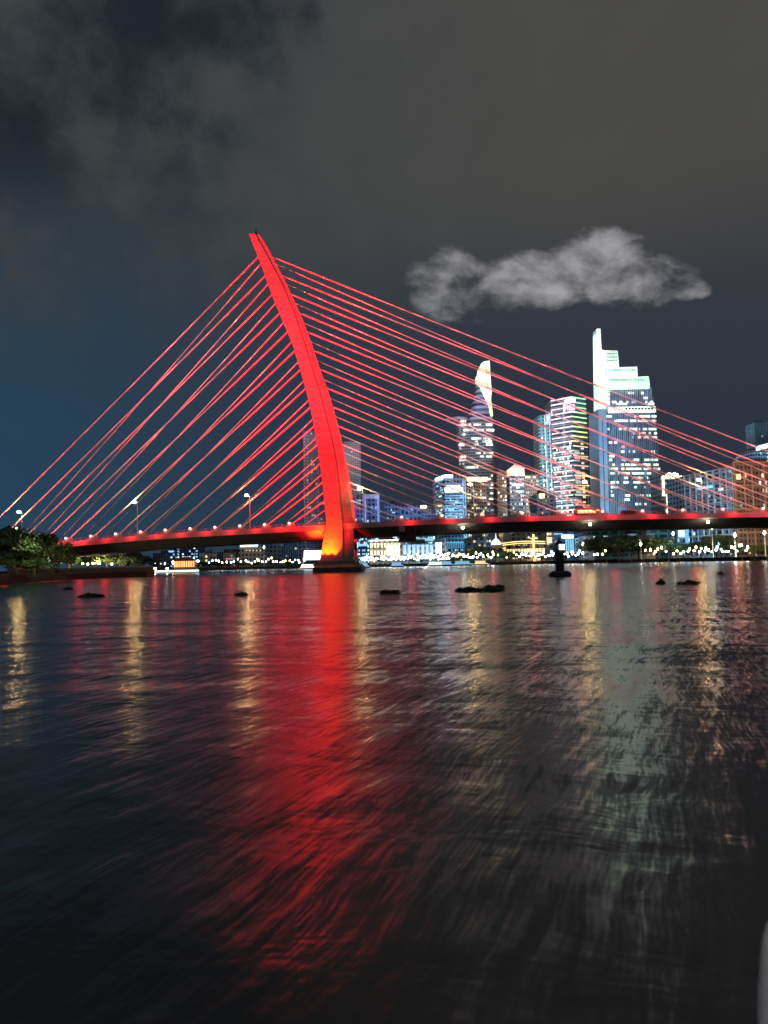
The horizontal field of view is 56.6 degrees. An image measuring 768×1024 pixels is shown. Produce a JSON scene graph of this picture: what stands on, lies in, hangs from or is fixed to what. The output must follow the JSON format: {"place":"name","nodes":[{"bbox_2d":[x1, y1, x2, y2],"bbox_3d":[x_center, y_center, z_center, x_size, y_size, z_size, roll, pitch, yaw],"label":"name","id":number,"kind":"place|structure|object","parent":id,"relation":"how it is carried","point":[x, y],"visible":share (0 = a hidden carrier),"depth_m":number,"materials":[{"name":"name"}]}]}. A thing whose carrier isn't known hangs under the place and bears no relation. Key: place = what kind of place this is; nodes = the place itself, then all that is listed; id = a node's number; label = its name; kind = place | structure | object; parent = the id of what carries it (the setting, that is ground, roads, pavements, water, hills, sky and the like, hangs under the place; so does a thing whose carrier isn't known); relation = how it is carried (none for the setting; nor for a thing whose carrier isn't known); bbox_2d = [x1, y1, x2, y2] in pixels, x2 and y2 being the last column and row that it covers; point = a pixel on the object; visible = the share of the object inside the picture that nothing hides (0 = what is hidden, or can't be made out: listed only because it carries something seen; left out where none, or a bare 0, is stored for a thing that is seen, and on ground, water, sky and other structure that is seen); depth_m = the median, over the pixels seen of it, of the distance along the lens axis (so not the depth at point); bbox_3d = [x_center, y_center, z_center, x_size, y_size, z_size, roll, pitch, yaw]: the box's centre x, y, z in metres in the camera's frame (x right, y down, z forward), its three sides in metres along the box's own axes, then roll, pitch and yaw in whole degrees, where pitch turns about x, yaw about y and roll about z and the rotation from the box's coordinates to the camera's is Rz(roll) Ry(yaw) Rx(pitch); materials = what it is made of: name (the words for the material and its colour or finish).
{"place":"outdoors","nodes":[
{"label":"outdoors","id":0,"kind":"place"},
{"bbox_2d":[0,570,154,583],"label":"river bank","id":1,"kind":"structure","parent":0,"point":[5,578],"depth_m":181.36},
{"bbox_2d":[0,527,20,552],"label":"tree","id":2,"kind":"object","parent":1,"relation":"on","point":[7,540],"visible":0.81,"depth_m":149.50,"materials":[{"name":"green plant"}]},
{"bbox_2d":[0,549,34,575],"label":"tree","id":3,"kind":"object","parent":1,"relation":"on","point":[10,559],"visible":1,"depth_m":145.40,"materials":[{"name":"green plant"}]},
{"bbox_2d":[0,525,43,574],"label":"tree","id":4,"kind":"object","parent":1,"relation":"on","point":[27,541],"visible":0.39,"depth_m":158.91,"materials":[{"name":"green plant"}]},
{"bbox_2d":[19,555,59,574],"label":"tree","id":5,"kind":"object","parent":1,"relation":"on","point":[32,563],"visible":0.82,"depth_m":164.15,"materials":[{"name":"green plant"}]},
{"bbox_2d":[31,531,59,574],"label":"tree","id":6,"kind":"object","parent":1,"relation":"on","point":[51,541],"visible":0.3,"depth_m":173.10,"materials":[{"name":"green plant"}]},
{"bbox_2d":[44,542,75,573],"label":"tree","id":7,"kind":"object","parent":1,"relation":"on","point":[62,552],"visible":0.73,"depth_m":184.71,"materials":[{"name":"green plant"}]},
{"bbox_2d":[50,557,88,567],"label":"tree","id":8,"kind":"object","parent":1,"relation":"on","point":[78,560],"visible":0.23,"depth_m":261.93,"materials":[{"name":"green plant"}]},
{"bbox_2d":[10,566,152,575],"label":"quay wall","id":9,"kind":"structure","parent":1,"relation":"on","point":[149,569],"depth_m":205.61,"materials":[{"name":"concrete"}]},
{"bbox_2d":[70,555,106,567],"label":"tree","id":10,"kind":"object","parent":1,"relation":"on","point":[92,565],"visible":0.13,"depth_m":265.88,"materials":[{"name":"green plant"}]},
{"bbox_2d":[83,553,127,568],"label":"tree","id":11,"kind":"object","parent":1,"relation":"on","point":[113,559],"visible":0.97,"depth_m":260.34,"materials":[{"name":"green plant"}]},
{"bbox_2d":[114,552,141,566],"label":"tree","id":12,"kind":"object","parent":1,"relation":"on","point":[132,554],"visible":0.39,"depth_m":269.36,"materials":[{"name":"green plant"}]},
{"bbox_2d":[125,555,160,566],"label":"tree","id":13,"kind":"object","parent":1,"relation":"on","point":[145,559],"visible":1,"depth_m":264.21,"materials":[{"name":"green plant"}]},
{"bbox_2d":[0,556,764,572],"bbox_3d":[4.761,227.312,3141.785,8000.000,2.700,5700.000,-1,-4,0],"label":"ground","id":14,"kind":"structure","parent":0,"point":[666,560],"depth_m":383.49,"materials":[{"name":"grey concrete"}]},
{"bbox_2d":[153,550,168,568],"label":"apartment block","id":15,"kind":"structure","parent":14,"relation":"on","point":[162,557],"depth_m":798.68,"materials":[{"name":"concrete"}]},
{"bbox_2d":[168,547,205,567],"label":"office block","id":16,"kind":"structure","parent":14,"relation":"on","point":[185,552],"depth_m":637.68,"materials":[{"name":"glass"}]},
{"bbox_2d":[200,549,216,567],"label":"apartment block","id":17,"kind":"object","parent":14,"relation":"on","point":[208,555],"visible":0.7,"depth_m":558.39,"materials":[{"name":"concrete"}]},
{"bbox_2d":[198,562,223,567],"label":"tree","id":18,"kind":"object","parent":14,"relation":"on","point":[206,564],"visible":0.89,"depth_m":515.88,"materials":[{"name":"green plant"}]},
{"bbox_2d":[213,549,238,566],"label":"apartment block","id":19,"kind":"structure","parent":14,"relation":"on","point":[220,556],"depth_m":817.86,"materials":[{"name":"stone"}]},
{"bbox_2d":[213,560,244,566],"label":"tree","id":20,"kind":"object","parent":14,"relation":"on","point":[228,563],"visible":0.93,"depth_m":513.75,"materials":[{"name":"green plant"}]},
{"bbox_2d":[223,549,238,566],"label":"apartment block","id":21,"kind":"structure","parent":14,"relation":"on","point":[231,555],"depth_m":568.45,"materials":[{"name":"concrete"}]},
{"bbox_2d":[153,566,314,570],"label":"embankment wall","id":22,"kind":"structure","parent":14,"relation":"on","point":[253,568],"depth_m":484.29,"materials":[{"name":"concrete"}]},
{"bbox_2d":[239,544,266,566],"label":"office block","id":23,"kind":"structure","parent":14,"relation":"on","point":[251,553],"depth_m":557.31,"materials":[{"name":"concrete"}]},
{"bbox_2d":[266,543,281,565],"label":"apartment block","id":24,"kind":"structure","parent":14,"relation":"on","point":[274,550],"depth_m":598.35,"materials":[{"name":"concrete"}]},
{"bbox_2d":[264,559,288,565],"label":"tree","id":25,"kind":"object","parent":14,"relation":"on","point":[274,560],"visible":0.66,"depth_m":518.38,"materials":[{"name":"green plant"}]},
{"bbox_2d":[277,560,300,565],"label":"tree","id":26,"kind":"object","parent":14,"relation":"on","point":[288,562],"visible":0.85,"depth_m":517.43,"materials":[{"name":"green plant"}]},
{"bbox_2d":[281,542,297,565],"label":"apartment block","id":27,"kind":"structure","parent":14,"relation":"on","point":[289,551],"depth_m":638.06,"materials":[{"name":"stone"}]},
{"bbox_2d":[297,541,322,565],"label":"apartment block","id":28,"kind":"structure","parent":14,"relation":"on","point":[303,546],"depth_m":617.96,"materials":[{"name":"concrete"}]},
{"bbox_2d":[303,430,325,525],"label":"building","id":29,"kind":"structure","parent":14,"relation":"on","point":[311,457],"depth_m":1156.33,"materials":[{"name":"stone"}]},
{"bbox_2d":[342,441,361,497],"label":"building","id":30,"kind":"structure","parent":14,"relation":"on","point":[354,478],"depth_m":1058.04,"materials":[{"name":"concrete"}]},
{"bbox_2d":[353,494,364,522],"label":"violet block","id":31,"kind":"structure","parent":14,"relation":"on","point":[358,511],"depth_m":571.75,"materials":[{"name":"concrete"}]},
{"bbox_2d":[357,538,369,564],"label":"office block","id":32,"kind":"structure","parent":14,"relation":"on","point":[363,547],"depth_m":518.25,"materials":[{"name":"glass"}]},
{"bbox_2d":[364,492,379,539],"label":"violet block","id":33,"kind":"structure","parent":14,"relation":"on","point":[369,501],"depth_m":591.55,"materials":[{"name":"concrete"}]},
{"bbox_2d":[369,537,402,564],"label":"waterfront hotel","id":34,"kind":"structure","parent":14,"relation":"on","point":[390,547],"depth_m":497.45,"materials":[{"name":"concrete"}]},
{"bbox_2d":[384,495,398,520],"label":"violet block","id":35,"kind":"structure","parent":14,"relation":"on","point":[391,510],"depth_m":602.56,"materials":[{"name":"concrete"}]},
{"bbox_2d":[374,535,436,543],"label":"waterfront mall","id":36,"kind":"structure","parent":14,"relation":"on","point":[429,538],"depth_m":527.21,"materials":[{"name":"concrete"}]},
{"bbox_2d":[399,503,420,519],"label":"violet block","id":37,"kind":"structure","parent":14,"relation":"on","point":[405,514],"depth_m":583.59,"materials":[{"name":"concrete"}]},
{"bbox_2d":[402,539,435,563],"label":"arcade building","id":38,"kind":"structure","parent":14,"relation":"on","point":[420,547],"depth_m":474.74,"materials":[{"name":"concrete"}]},
{"bbox_2d":[421,506,434,519],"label":"violet block","id":39,"kind":"structure","parent":14,"relation":"on","point":[426,514],"depth_m":592.27,"materials":[{"name":"concrete"}]},
{"bbox_2d":[434,535,446,560],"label":"columned hall","id":40,"kind":"structure","parent":14,"relation":"on","point":[439,541],"depth_m":472.04,"materials":[{"name":"white glass"}]},
{"bbox_2d":[432,474,466,562],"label":"blue block","id":41,"kind":"structure","parent":14,"relation":"on","point":[454,543],"depth_m":562.88,"materials":[{"name":"glass"}]},
{"bbox_2d":[368,561,548,566],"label":"embankment wall","id":42,"kind":"structure","parent":14,"relation":"on","point":[491,563],"depth_m":423.22,"materials":[{"name":"concrete"}]},
{"bbox_2d":[450,552,467,559],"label":"tree","id":43,"kind":"object","parent":14,"relation":"on","point":[459,557],"visible":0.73,"depth_m":456.01,"materials":[{"name":"green plant"}]},
{"bbox_2d":[463,546,490,559],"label":"tree","id":44,"kind":"object","parent":14,"relation":"on","point":[478,550],"visible":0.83,"depth_m":454.07,"materials":[{"name":"green plant"}]},
{"bbox_2d":[482,548,507,561],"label":"tree","id":45,"kind":"object","parent":14,"relation":"on","point":[488,551],"visible":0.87,"depth_m":446.98,"materials":[{"name":"green plant"}]},
{"bbox_2d":[490,533,502,561],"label":"domed pavilion","id":46,"kind":"structure","parent":14,"relation":"on","point":[496,544],"depth_m":469.12,"materials":[{"name":"grey"}]},
{"bbox_2d":[492,551,518,561],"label":"tree","id":47,"kind":"object","parent":14,"relation":"on","point":[509,553],"visible":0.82,"depth_m":444.99,"materials":[{"name":"green plant"}]},
{"bbox_2d":[508,551,534,561],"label":"tree","id":48,"kind":"object","parent":14,"relation":"on","point":[523,556],"visible":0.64,"depth_m":442.71,"materials":[{"name":"green plant"}]},
{"bbox_2d":[500,534,546,561],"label":"pavilion","id":49,"kind":"structure","parent":14,"relation":"on","point":[535,549],"depth_m":461.88,"materials":[{"name":"yellow"}]},
{"bbox_2d":[531,553,552,560],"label":"tree","id":50,"kind":"object","parent":14,"relation":"on","point":[545,554],"visible":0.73,"depth_m":435.35,"materials":[{"name":"green plant"}]},
{"bbox_2d":[533,411,552,492],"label":"slim tower","id":51,"kind":"structure","parent":14,"relation":"on","point":[540,448],"depth_m":746.48,"materials":[{"name":"glass"}]},
{"bbox_2d":[530,490,555,515],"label":"office block","id":52,"kind":"structure","parent":14,"relation":"on","point":[546,498],"depth_m":560.22,"materials":[{"name":"concrete"}]},
{"bbox_2d":[541,532,552,560],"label":"office block","id":53,"kind":"structure","parent":14,"relation":"on","point":[546,537],"depth_m":479.09,"materials":[{"name":"concrete"}]},
{"bbox_2d":[578,531,593,559],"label":"villa","id":54,"kind":"object","parent":14,"relation":"on","point":[585,537],"visible":0.64,"depth_m":443.88,"materials":[{"name":"concrete"}]},
{"bbox_2d":[574,536,623,559],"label":"tree","id":55,"kind":"object","parent":14,"relation":"on","point":[587,546],"visible":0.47,"depth_m":420.53,"materials":[{"name":"green plant"}]},
{"bbox_2d":[590,535,642,557],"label":"tree","id":56,"kind":"object","parent":14,"relation":"on","point":[626,541],"visible":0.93,"depth_m":408.62,"materials":[{"name":"green plant"}]},
{"bbox_2d":[618,531,637,558],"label":"villa","id":57,"kind":"object","parent":14,"relation":"on","point":[627,553],"visible":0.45,"depth_m":439.36,"materials":[{"name":"concrete"}]},
{"bbox_2d":[623,539,652,558],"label":"tree","id":58,"kind":"object","parent":14,"relation":"on","point":[641,549],"visible":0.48,"depth_m":414.81,"materials":[{"name":"green plant"}]},
{"bbox_2d":[632,530,655,558],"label":"villa","id":59,"kind":"object","parent":14,"relation":"on","point":[642,535],"visible":0.41,"depth_m":422.58,"materials":[{"name":"concrete"}]},
{"bbox_2d":[644,537,675,558],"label":"tree","id":60,"kind":"object","parent":14,"relation":"on","point":[653,545],"visible":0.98,"depth_m":393.02,"materials":[{"name":"green plant"}]},
{"bbox_2d":[569,554,767,563],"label":"embankment wall","id":61,"kind":"structure","parent":14,"relation":"on","point":[631,560],"depth_m":368.93,"materials":[{"name":"concrete"}]},
{"bbox_2d":[663,543,693,557],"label":"tree","id":62,"kind":"object","parent":14,"relation":"on","point":[680,548],"visible":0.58,"depth_m":390.13,"materials":[{"name":"green plant"}]},
{"bbox_2d":[670,529,690,557],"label":"corner shop","id":63,"kind":"structure","parent":14,"relation":"on","point":[681,537],"depth_m":412.33,"materials":[{"name":"concrete"}]},
{"bbox_2d":[686,541,716,557],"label":"tree","id":64,"kind":"object","parent":14,"relation":"on","point":[698,545],"visible":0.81,"depth_m":379.73,"materials":[{"name":"green plant"}]},
{"bbox_2d":[700,534,738,554],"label":"tree","id":65,"kind":"object","parent":14,"relation":"on","point":[723,541],"visible":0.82,"depth_m":374.24,"materials":[{"name":"green plant"}]},
{"bbox_2d":[720,546,750,556],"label":"tree","id":66,"kind":"object","parent":14,"relation":"on","point":[730,549],"visible":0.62,"depth_m":371.07,"materials":[{"name":"green plant"}]},
{"bbox_2d":[738,545,767,556],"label":"tree","id":67,"kind":"object","parent":14,"relation":"on","point":[750,548],"visible":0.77,"depth_m":363.08,"materials":[{"name":"green plant"}]},
{"bbox_2d":[0,560,767,1023],"bbox_3d":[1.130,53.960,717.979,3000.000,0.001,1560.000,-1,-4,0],"label":"water","id":68,"kind":"structure","parent":0,"point":[530,794],"depth_m":7.66,"materials":[{"name":"black liquid"}]},
{"bbox_2d":[78,592,104,597],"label":"floating plants","id":69,"kind":"object","parent":68,"relation":"on","point":[88,595],"visible":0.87,"depth_m":63.43,"materials":[{"name":"black plant"}]},
{"bbox_2d":[154,557,202,573],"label":"restaurant boat","id":70,"kind":"object","parent":68,"relation":"on","point":[185,564],"visible":1,"depth_m":312.56,"materials":[{"name":"orange"}]},
{"bbox_2d":[234,591,248,595],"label":"floating plants","id":71,"kind":"object","parent":68,"relation":"on","point":[241,593],"visible":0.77,"depth_m":60.17,"materials":[{"name":"black plant"}]},
{"bbox_2d":[300,563,314,568],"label":"ferry","id":72,"kind":"object","parent":68,"relation":"on","point":[307,566],"visible":0.86,"depth_m":403.14,"materials":[{"name":"white paint"}]},
{"bbox_2d":[303,550,320,563],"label":"billboard","id":73,"kind":"object","parent":72,"relation":"on","point":[311,554],"visible":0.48,"depth_m":429.33,"materials":[{"name":"grey"}]},
{"bbox_2d":[0,228,767,572],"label":"bridge","id":74,"kind":"structure","parent":68,"relation":"in","point":[340,532],"depth_m":232.13,"materials":[{"name":"metal"}]},
{"bbox_2d":[574,508,601,514],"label":"bus","id":75,"kind":"object","parent":74,"relation":"on","point":[582,510],"visible":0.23,"depth_m":230.26,"materials":[{"name":"paint"}]},
{"bbox_2d":[620,510,634,514],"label":"van","id":76,"kind":"object","parent":74,"relation":"on","point":[625,512],"visible":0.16,"depth_m":231.46,"materials":[{"name":"paint"}]},
{"bbox_2d":[379,590,400,593],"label":"floating plants","id":77,"kind":"object","parent":68,"relation":"on","point":[389,591],"visible":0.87,"depth_m":58.21,"materials":[{"name":"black plant"}]},
{"bbox_2d":[391,562,405,566],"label":"boat","id":78,"kind":"object","parent":68,"relation":"on","point":[396,564],"visible":0.95,"depth_m":423.23,"materials":[{"name":"blue paint"}]},
{"bbox_2d":[427,561,442,565],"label":"boat","id":79,"kind":"object","parent":68,"relation":"on","point":[435,563],"visible":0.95,"depth_m":427.90,"materials":[{"name":"white paint"}]},
{"bbox_2d":[453,560,473,565],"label":"boat","id":80,"kind":"object","parent":68,"relation":"on","point":[462,563],"visible":0.97,"depth_m":421.83,"materials":[{"name":"teal paint"}]},
{"bbox_2d":[455,585,505,591],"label":"floating plants","id":81,"kind":"object","parent":68,"relation":"on","point":[490,588],"visible":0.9,"depth_m":58.30,"materials":[{"name":"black plant"}]},
{"bbox_2d":[474,560,489,564],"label":"boat","id":82,"kind":"object","parent":68,"relation":"on","point":[480,562],"visible":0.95,"depth_m":422.14,"materials":[{"name":"orange paint"}]},
{"bbox_2d":[549,537,571,576],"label":"channel marker","id":83,"kind":"object","parent":68,"relation":"in","point":[559,571],"visible":0.94,"depth_m":104.17,"materials":[{"name":"metal"}]},
{"bbox_2d":[676,580,700,583],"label":"floating plants","id":84,"kind":"object","parent":68,"relation":"on","point":[689,582],"visible":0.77,"depth_m":64.90,"materials":[{"name":"black plant"}]},
{"bbox_2d":[0,0,767,570],"label":"sky","id":85,"kind":"structure","parent":0,"point":[529,179],"materials":[{"name":"grey"}]},
{"bbox_2d":[446,360,495,516],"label":"helipad tower","id":86,"kind":"structure","parent":0,"point":[479,423],"depth_m":945.65,"materials":[{"name":"grey glass"}]},
{"bbox_2d":[466,475,487,537],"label":"apartment tower","id":87,"kind":"structure","parent":0,"point":[480,487],"depth_m":604.29,"materials":[{"name":"concrete"}]},
{"bbox_2d":[464,534,491,561],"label":"stone building","id":88,"kind":"structure","parent":0,"point":[476,540],"depth_m":497.66,"materials":[{"name":"concrete"}]},
{"bbox_2d":[493,470,507,545],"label":"apartment tower","id":89,"kind":"structure","parent":0,"point":[499,479],"depth_m":775.48,"materials":[{"name":"concrete"}]},
{"bbox_2d":[506,464,525,516],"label":"pyramid tower","id":90,"kind":"structure","parent":0,"point":[519,472],"depth_m":704.95,"materials":[{"name":"grey glass"}]},
{"bbox_2d":[504,532,540,545],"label":"building","id":91,"kind":"structure","parent":0,"point":[514,537],"depth_m":516.95,"materials":[{"name":"concrete"}]},
{"bbox_2d":[524,472,538,515],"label":"apartment tower","id":92,"kind":"structure","parent":0,"point":[532,477],"depth_m":749.72,"materials":[{"name":"concrete"}]},
{"bbox_2d":[544,396,589,514],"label":"banded tower","id":93,"kind":"structure","parent":0,"point":[576,431],"depth_m":727.78,"materials":[{"name":"white glass"}]},
{"bbox_2d":[552,531,582,560],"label":"blue shop building","id":94,"kind":"structure","parent":0,"point":[569,539],"depth_m":463.42,"materials":[{"name":"concrete"}]},
{"bbox_2d":[589,329,659,514],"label":"stepped tower","id":95,"kind":"structure","parent":0,"point":[609,373],"depth_m":646.00,"materials":[{"name":"glass"}]},
{"bbox_2d":[588,530,668,559],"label":"long warehouse","id":96,"kind":"structure","parent":0,"point":[661,534],"depth_m":457.29,"materials":[{"name":"concrete"}]},
{"bbox_2d":[650,473,681,555],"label":"neon building","id":97,"kind":"structure","parent":0,"point":[658,495],"depth_m":523.98,"materials":[{"name":"grey glass"}]},
{"bbox_2d":[666,466,736,557],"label":"lattice building","id":98,"kind":"structure","parent":0,"point":[675,502],"depth_m":452.86,"materials":[{"name":"concrete"}]},
{"bbox_2d":[710,459,767,556],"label":"brown building","id":99,"kind":"structure","parent":0,"point":[750,536],"depth_m":426.60,"materials":[{"name":"concrete"}]},
{"bbox_2d":[736,443,767,460],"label":"blue tower","id":100,"kind":"structure","parent":0,"point":[757,453],"depth_m":706.50,"materials":[{"name":"concrete"}]},
{"bbox_2d":[745,421,767,449],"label":"blue tower","id":101,"kind":"structure","parent":0,"point":[756,433],"depth_m":768.87,"materials":[{"name":"glass"}]},
{"bbox_2d":[756,921,767,1023],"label":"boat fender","id":102,"kind":"object","parent":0,"point":[762,996],"visible":1,"depth_m":1.48,"materials":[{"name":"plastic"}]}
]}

